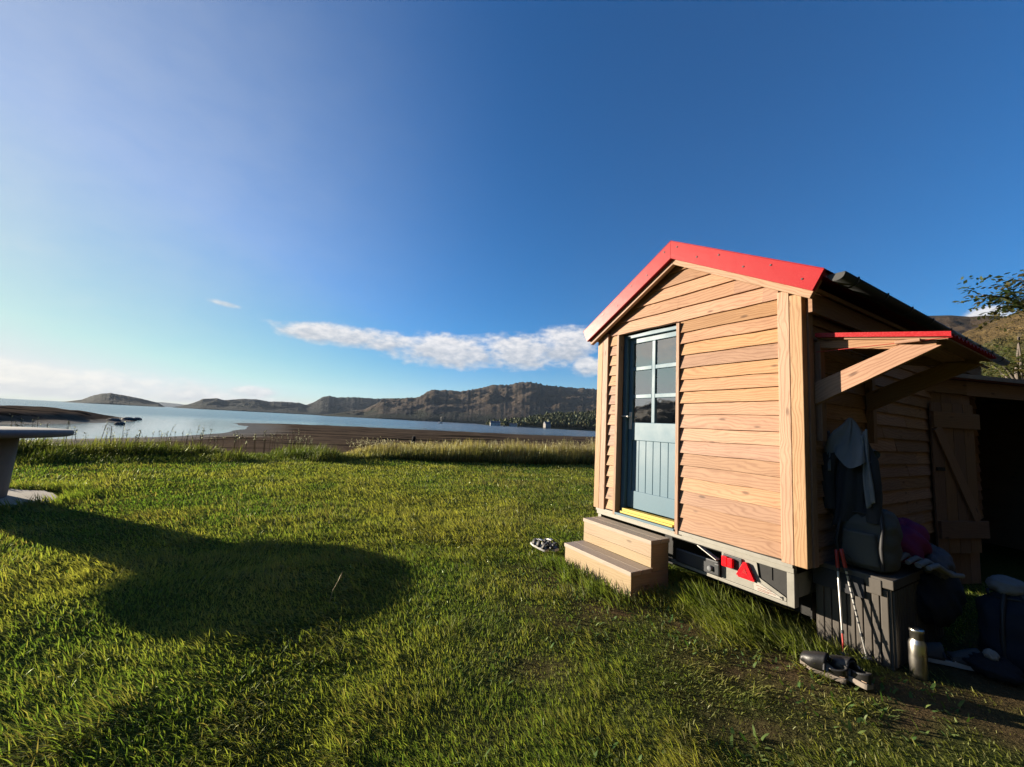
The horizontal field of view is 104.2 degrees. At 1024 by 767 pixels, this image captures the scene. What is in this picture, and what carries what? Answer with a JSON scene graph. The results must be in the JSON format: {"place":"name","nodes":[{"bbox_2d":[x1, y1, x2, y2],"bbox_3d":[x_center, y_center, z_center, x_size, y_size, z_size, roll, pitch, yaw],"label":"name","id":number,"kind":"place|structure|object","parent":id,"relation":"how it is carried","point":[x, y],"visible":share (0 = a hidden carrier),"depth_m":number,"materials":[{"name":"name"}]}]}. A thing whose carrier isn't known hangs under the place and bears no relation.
{"place":"outdoors","nodes":[
{"label":"outdoors","id":0,"kind":"place"},
{"bbox_2d":[0,393,163,406],"bbox_3d":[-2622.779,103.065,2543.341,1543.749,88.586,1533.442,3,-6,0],"label":"island","id":1,"kind":"structure","parent":0,"point":[110,398],"depth_m":2219.51,"materials":[{"name":"grey stone"}]},
{"bbox_2d":[157,402,183,406],"bbox_3d":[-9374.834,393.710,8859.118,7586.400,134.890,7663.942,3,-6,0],"label":"hills","id":2,"kind":"structure","parent":0,"point":[164,404],"depth_m":8781.83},
{"bbox_2d":[14,435,380,464],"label":"tussock grass","id":3,"kind":"structure","parent":0,"point":[49,453],"depth_m":11.34,"materials":[{"name":"green plant"}]},
{"bbox_2d":[173,396,392,414],"bbox_3d":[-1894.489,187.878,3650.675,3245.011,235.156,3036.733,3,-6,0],"label":"hills","id":4,"kind":"structure","parent":0,"point":[327,405],"depth_m":2848.29,"materials":[{"name":"grey stone"}]},
{"bbox_2d":[0,398,595,439],"bbox_3d":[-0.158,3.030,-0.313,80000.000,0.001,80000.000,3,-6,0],"label":"sea","id":5,"kind":"structure","parent":0,"point":[159,420],"depth_m":158.34,"materials":[{"name":"liquid"}]},
{"bbox_2d":[305,434,595,464],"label":"tall grass","id":6,"kind":"structure","parent":0,"point":[548,456],"depth_m":15.30,"materials":[{"name":"green plant"}]},
{"bbox_2d":[320,382,596,423],"bbox_3d":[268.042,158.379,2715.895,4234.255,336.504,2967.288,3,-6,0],"label":"hills","id":7,"kind":"structure","parent":0,"point":[483,405],"depth_m":1867.95,"materials":[{"name":"brown stone"}]},
{"bbox_2d":[409,411,595,430],"bbox_3d":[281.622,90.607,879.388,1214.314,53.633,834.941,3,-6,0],"label":"hills","id":8,"kind":"structure","parent":0,"point":[576,428],"depth_m":643.91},
{"bbox_2d":[490,420,500,425],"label":"house","id":9,"kind":"structure","parent":8,"relation":"on","point":[494,423],"depth_m":632.62,"materials":[{"name":"stone"}]},
{"bbox_2d":[509,423,517,426],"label":"house","id":10,"kind":"structure","parent":8,"relation":"on","point":[513,424],"depth_m":638.60,"materials":[{"name":"stone"}]},
{"bbox_2d":[486,408,595,427],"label":"wood","id":11,"kind":"object","parent":8,"relation":"on","point":[569,419],"visible":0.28,"depth_m":699.73,"materials":[{"name":"green plant"}]},
{"bbox_2d":[543,421,550,428],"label":"house","id":12,"kind":"structure","parent":8,"relation":"on","point":[546,425],"depth_m":621.48,"materials":[{"name":"stone"}]},
{"bbox_2d":[0,455,1022,650],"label":"lawn grass","id":13,"kind":"structure","parent":0,"point":[90,491],"depth_m":5.54,"materials":[{"name":"green plant"}]},
{"bbox_2d":[0,405,1023,766],"bbox_3d":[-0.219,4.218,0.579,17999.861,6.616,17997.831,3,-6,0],"label":"ground","id":14,"kind":"structure","parent":0,"point":[1006,561],"depth_m":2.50,"materials":[{"name":"green plant"}]},
{"bbox_2d":[0,489,57,505],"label":"paving slab","id":15,"kind":"structure","parent":14,"relation":"on","point":[13,495],"depth_m":5.96,"materials":[{"name":"stone"}]},
{"bbox_2d":[0,426,73,498],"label":"stone table","id":16,"kind":"object","parent":15,"relation":"on","point":[10,437],"visible":0.99,"depth_m":5.75,"materials":[{"name":"stone"}]},
{"bbox_2d":[106,418,120,421],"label":"boulder","id":17,"kind":"object","parent":14,"relation":"on","point":[113,419],"visible":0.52,"depth_m":70.08,"materials":[{"name":"stone"}]},
{"bbox_2d":[121,417,136,420],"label":"boulder","id":18,"kind":"object","parent":14,"relation":"on","point":[129,418],"visible":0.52,"depth_m":77.76,"materials":[{"name":"stone"}]},
{"bbox_2d":[10,414,312,457],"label":"seed stems","id":19,"kind":"object","parent":14,"relation":"on","point":[203,430],"visible":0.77,"depth_m":12.11,"materials":[{"name":"green plant"}]},
{"bbox_2d":[0,498,983,766],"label":"meadow weeds","id":20,"kind":"object","parent":14,"relation":"on","point":[592,756],"visible":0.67,"depth_m":2.47,"materials":[{"name":"green plant"}]},
{"bbox_2d":[530,538,548,551],"bbox_3d":[0.326,1.861,4.635,0.106,0.099,0.250,16,-7,-39],"label":"sandal","id":21,"kind":"object","parent":14,"relation":"on","point":[538,545],"visible":1,"depth_m":4.59,"materials":[{"name":"plastic"}]},
{"bbox_2d":[541,538,558,551],"bbox_3d":[0.447,1.871,4.670,0.106,0.099,0.250,2,0,-32],"label":"sandal","id":22,"kind":"object","parent":14,"relation":"on","point":[553,547],"visible":0.86,"depth_m":4.62,"materials":[{"name":"plastic"}]},
{"bbox_2d":[564,516,669,597],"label":"wooden steps","id":23,"kind":"structure","parent":14,"relation":"on","point":[636,545],"depth_m":3.81,"materials":[{"name":"brown wood"}]},
{"bbox_2d":[583,241,1009,618],"bbox_3d":[3.799,0.468,4.849,5.050,3.362,3.108,6,-7,-30],"label":"wooden hut","id":24,"kind":"object","parent":14,"relation":"on","point":[733,388],"visible":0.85,"depth_m":3.46,"materials":[{"name":"brown wood"}]},
{"bbox_2d":[621,331,675,518],"bbox_3d":[1.492,0.414,4.280,0.110,1.880,0.746,7,-7,-36],"label":"door","id":25,"kind":"structure","parent":24,"relation":"in","point":[652,386],"depth_m":4.25,"materials":[{"name":"blue paint"}]},
{"bbox_2d":[822,442,882,524],"bbox_3d":[2.526,0.692,2.957,0.224,0.734,0.362,6,-7,-30],"label":"jacket","id":26,"kind":"object","parent":24,"relation":"hanging from","point":[843,490],"visible":0.56,"depth_m":2.89,"materials":[{"name":"fabric"}]},
{"bbox_2d":[824,418,880,507],"bbox_3d":[2.486,0.568,2.928,0.234,0.631,0.312,6,-7,-30],"label":"towel","id":27,"kind":"object","parent":24,"relation":"hanging from","point":[847,442],"visible":0.98,"depth_m":2.89,"materials":[{"name":"grey fabric"}]},
{"bbox_2d":[800,650,847,684],"bbox_3d":[1.939,1.729,2.481,0.127,0.122,0.237,-13,8,-36],"label":"clog","id":28,"kind":"object","parent":14,"relation":"on","point":[816,662],"visible":0.98,"depth_m":2.46,"materials":[{"name":"black rubber"}]},
{"bbox_2d":[834,549,848,655],"bbox_3d":[2.274,1.526,2.745,0.064,0.708,0.165,-1,-7,36],"label":"trekking pole","id":29,"kind":"object","parent":14,"relation":"on","point":[837,558],"visible":0.91,"depth_m":2.77,"materials":[{"name":"silver metal"}]},
{"bbox_2d":[826,654,872,689],"bbox_3d":[2.055,1.727,2.433,0.127,0.122,0.237,8,-5,-19],"label":"clog","id":30,"kind":"object","parent":14,"relation":"on","point":[858,676],"visible":0.88,"depth_m":2.40,"materials":[{"name":"rubber"}]},
{"bbox_2d":[839,549,871,663],"bbox_3d":[2.329,1.513,2.708,0.055,0.713,0.181,4,-6,-12],"label":"trekking pole","id":31,"kind":"object","parent":14,"relation":"on","point":[842,555],"visible":0.95,"depth_m":2.72,"materials":[{"name":"silver metal"}]},
{"bbox_2d":[812,559,943,670],"bbox_3d":[2.785,1.632,3.021,1.030,0.565,0.462,6,-7,-30],"label":"storage box","id":32,"kind":"object","parent":14,"relation":"on","point":[886,606],"visible":0.66,"depth_m":2.73,"materials":[{"name":"grey plastic"}]},
{"bbox_2d":[834,509,902,572],"bbox_3d":[2.546,1.078,2.861,0.296,0.468,0.347,6,-7,-30],"label":"backpack","id":33,"kind":"object","parent":32,"relation":"on","point":[861,542],"visible":0.89,"depth_m":2.75,"materials":[{"name":"grey fabric"}]},
{"bbox_2d":[897,517,932,564],"bbox_3d":[2.884,1.151,2.953,0.427,0.318,0.310,6,-7,-30],"label":"fleece","id":34,"kind":"object","parent":32,"relation":"on","point":[915,539],"visible":0.42,"depth_m":2.82,"materials":[{"name":"fabric"}]},
{"bbox_2d":[901,552,964,577],"bbox_3d":[2.878,1.261,2.794,0.464,0.165,0.214,5,-6,-16],"label":"striped sleeve","id":35,"kind":"object","parent":32,"relation":"on","point":[928,564],"visible":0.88,"depth_m":2.73,"materials":[{"name":"white fabric"}]},
{"bbox_2d":[921,543,955,578],"bbox_3d":[3.108,1.308,2.955,0.223,0.229,0.438,-1,-7,36],"label":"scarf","id":36,"kind":"object","parent":32,"relation":"on","point":[942,557],"visible":0.4,"depth_m":2.83,"materials":[{"name":"blue fabric"}]},
{"bbox_2d":[916,571,966,626],"bbox_3d":[3.133,1.549,2.984,0.726,0.439,0.332,6,-7,-30],"label":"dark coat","id":37,"kind":"object","parent":32,"relation":"on","point":[941,602],"visible":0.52,"depth_m":2.79,"materials":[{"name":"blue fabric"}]},
{"bbox_2d":[907,626,928,680],"bbox_3d":[2.580,1.711,2.537,0.089,0.288,0.089,3,-6,0],"label":"water bottle","id":38,"kind":"object","parent":14,"relation":"on","point":[918,657],"visible":1,"depth_m":2.51,"materials":[{"name":"metal"}]},
{"bbox_2d":[925,642,967,669],"bbox_3d":[2.890,1.818,2.707,0.279,0.122,0.127,0,-7,30],"label":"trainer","id":39,"kind":"object","parent":14,"relation":"on","point":[936,653],"visible":0.58,"depth_m":2.67,"materials":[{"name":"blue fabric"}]},
{"bbox_2d":[947,648,979,670],"bbox_3d":[3.069,1.821,2.647,0.279,0.122,0.127,1,-6,15],"label":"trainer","id":40,"kind":"object","parent":14,"relation":"on","point":[962,652],"visible":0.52,"depth_m":2.64,"materials":[{"name":"fabric"}]},
{"bbox_2d":[924,374,1023,583],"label":"timber shed","id":41,"kind":"structure","parent":14,"relation":"on","point":[964,529],"depth_m":4.43,"materials":[{"name":"wood"}]},
{"bbox_2d":[928,402,989,553],"bbox_3d":[4.831,1.013,4.307,0.700,1.590,0.046,4,-6,-11],"label":"plank door","id":42,"kind":"structure","parent":41,"relation":"in","point":[959,528],"depth_m":4.28,"materials":[{"name":"brown wood"}]},
{"bbox_2d":[953,270,1023,329],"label":"rowan tree","id":43,"kind":"object","parent":14,"relation":"on","point":[1015,301],"visible":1,"depth_m":7.78,"materials":[{"name":"green plant"}]},
{"bbox_2d":[962,652,1023,685],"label":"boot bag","id":44,"kind":"object","parent":14,"relation":"on","point":[1004,670],"visible":0.76,"depth_m":2.50,"materials":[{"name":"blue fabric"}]},
{"bbox_2d":[975,588,1023,677],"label":"duffel bag","id":45,"kind":"object","parent":14,"relation":"on","point":[1000,621],"visible":0.81,"depth_m":2.65,"materials":[{"name":"blue fabric"}]},
{"bbox_2d":[985,575,1023,595],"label":"sun hat","id":46,"kind":"object","parent":45,"relation":"on","point":[1007,585],"visible":0.95,"depth_m":2.70,"materials":[{"name":"grey fabric"}]},
{"bbox_2d":[980,327,1023,379],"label":"birch tree","id":47,"kind":"object","parent":14,"relation":"on","point":[1018,365],"visible":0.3,"depth_m":12.46,"materials":[{"name":"green plant"}]},
{"bbox_2d":[984,350,1023,378],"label":"birch tree","id":48,"kind":"object","parent":14,"relation":"on","point":[1012,372],"visible":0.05,"depth_m":15.11,"materials":[{"name":"green plant"}]},
{"bbox_2d":[990,354,1023,373],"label":"birch tree","id":49,"kind":"object","parent":14,"relation":"on","point":[1008,359],"visible":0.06,"depth_m":14.75,"materials":[{"name":"green plant"}]},
{"bbox_2d":[0,0,1023,404],"label":"sky","id":50,"kind":"structure","parent":0,"point":[305,202],"materials":[{"name":"blue"}]},
{"bbox_2d":[929,315,1002,333],"bbox_3d":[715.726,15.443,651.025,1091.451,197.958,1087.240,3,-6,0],"label":"hills","id":51,"kind":"structure","parent":0,"point":[960,324],"depth_m":506.28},
{"bbox_2d":[982,648,999,660],"bbox_3d":[3.059,1.728,2.547,0.056,0.066,0.075,6,-7,-30],"label":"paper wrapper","id":52,"kind":"object","parent":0,"point":[990,654],"visible":1,"depth_m":2.54,"materials":[{"name":"white paper"}]},
{"bbox_2d":[962,311,1023,376],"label":"hills","id":53,"kind":"structure","parent":0,"point":[990,333],"depth_m":46.42,"materials":[{"name":"brown plant"}]}
]}

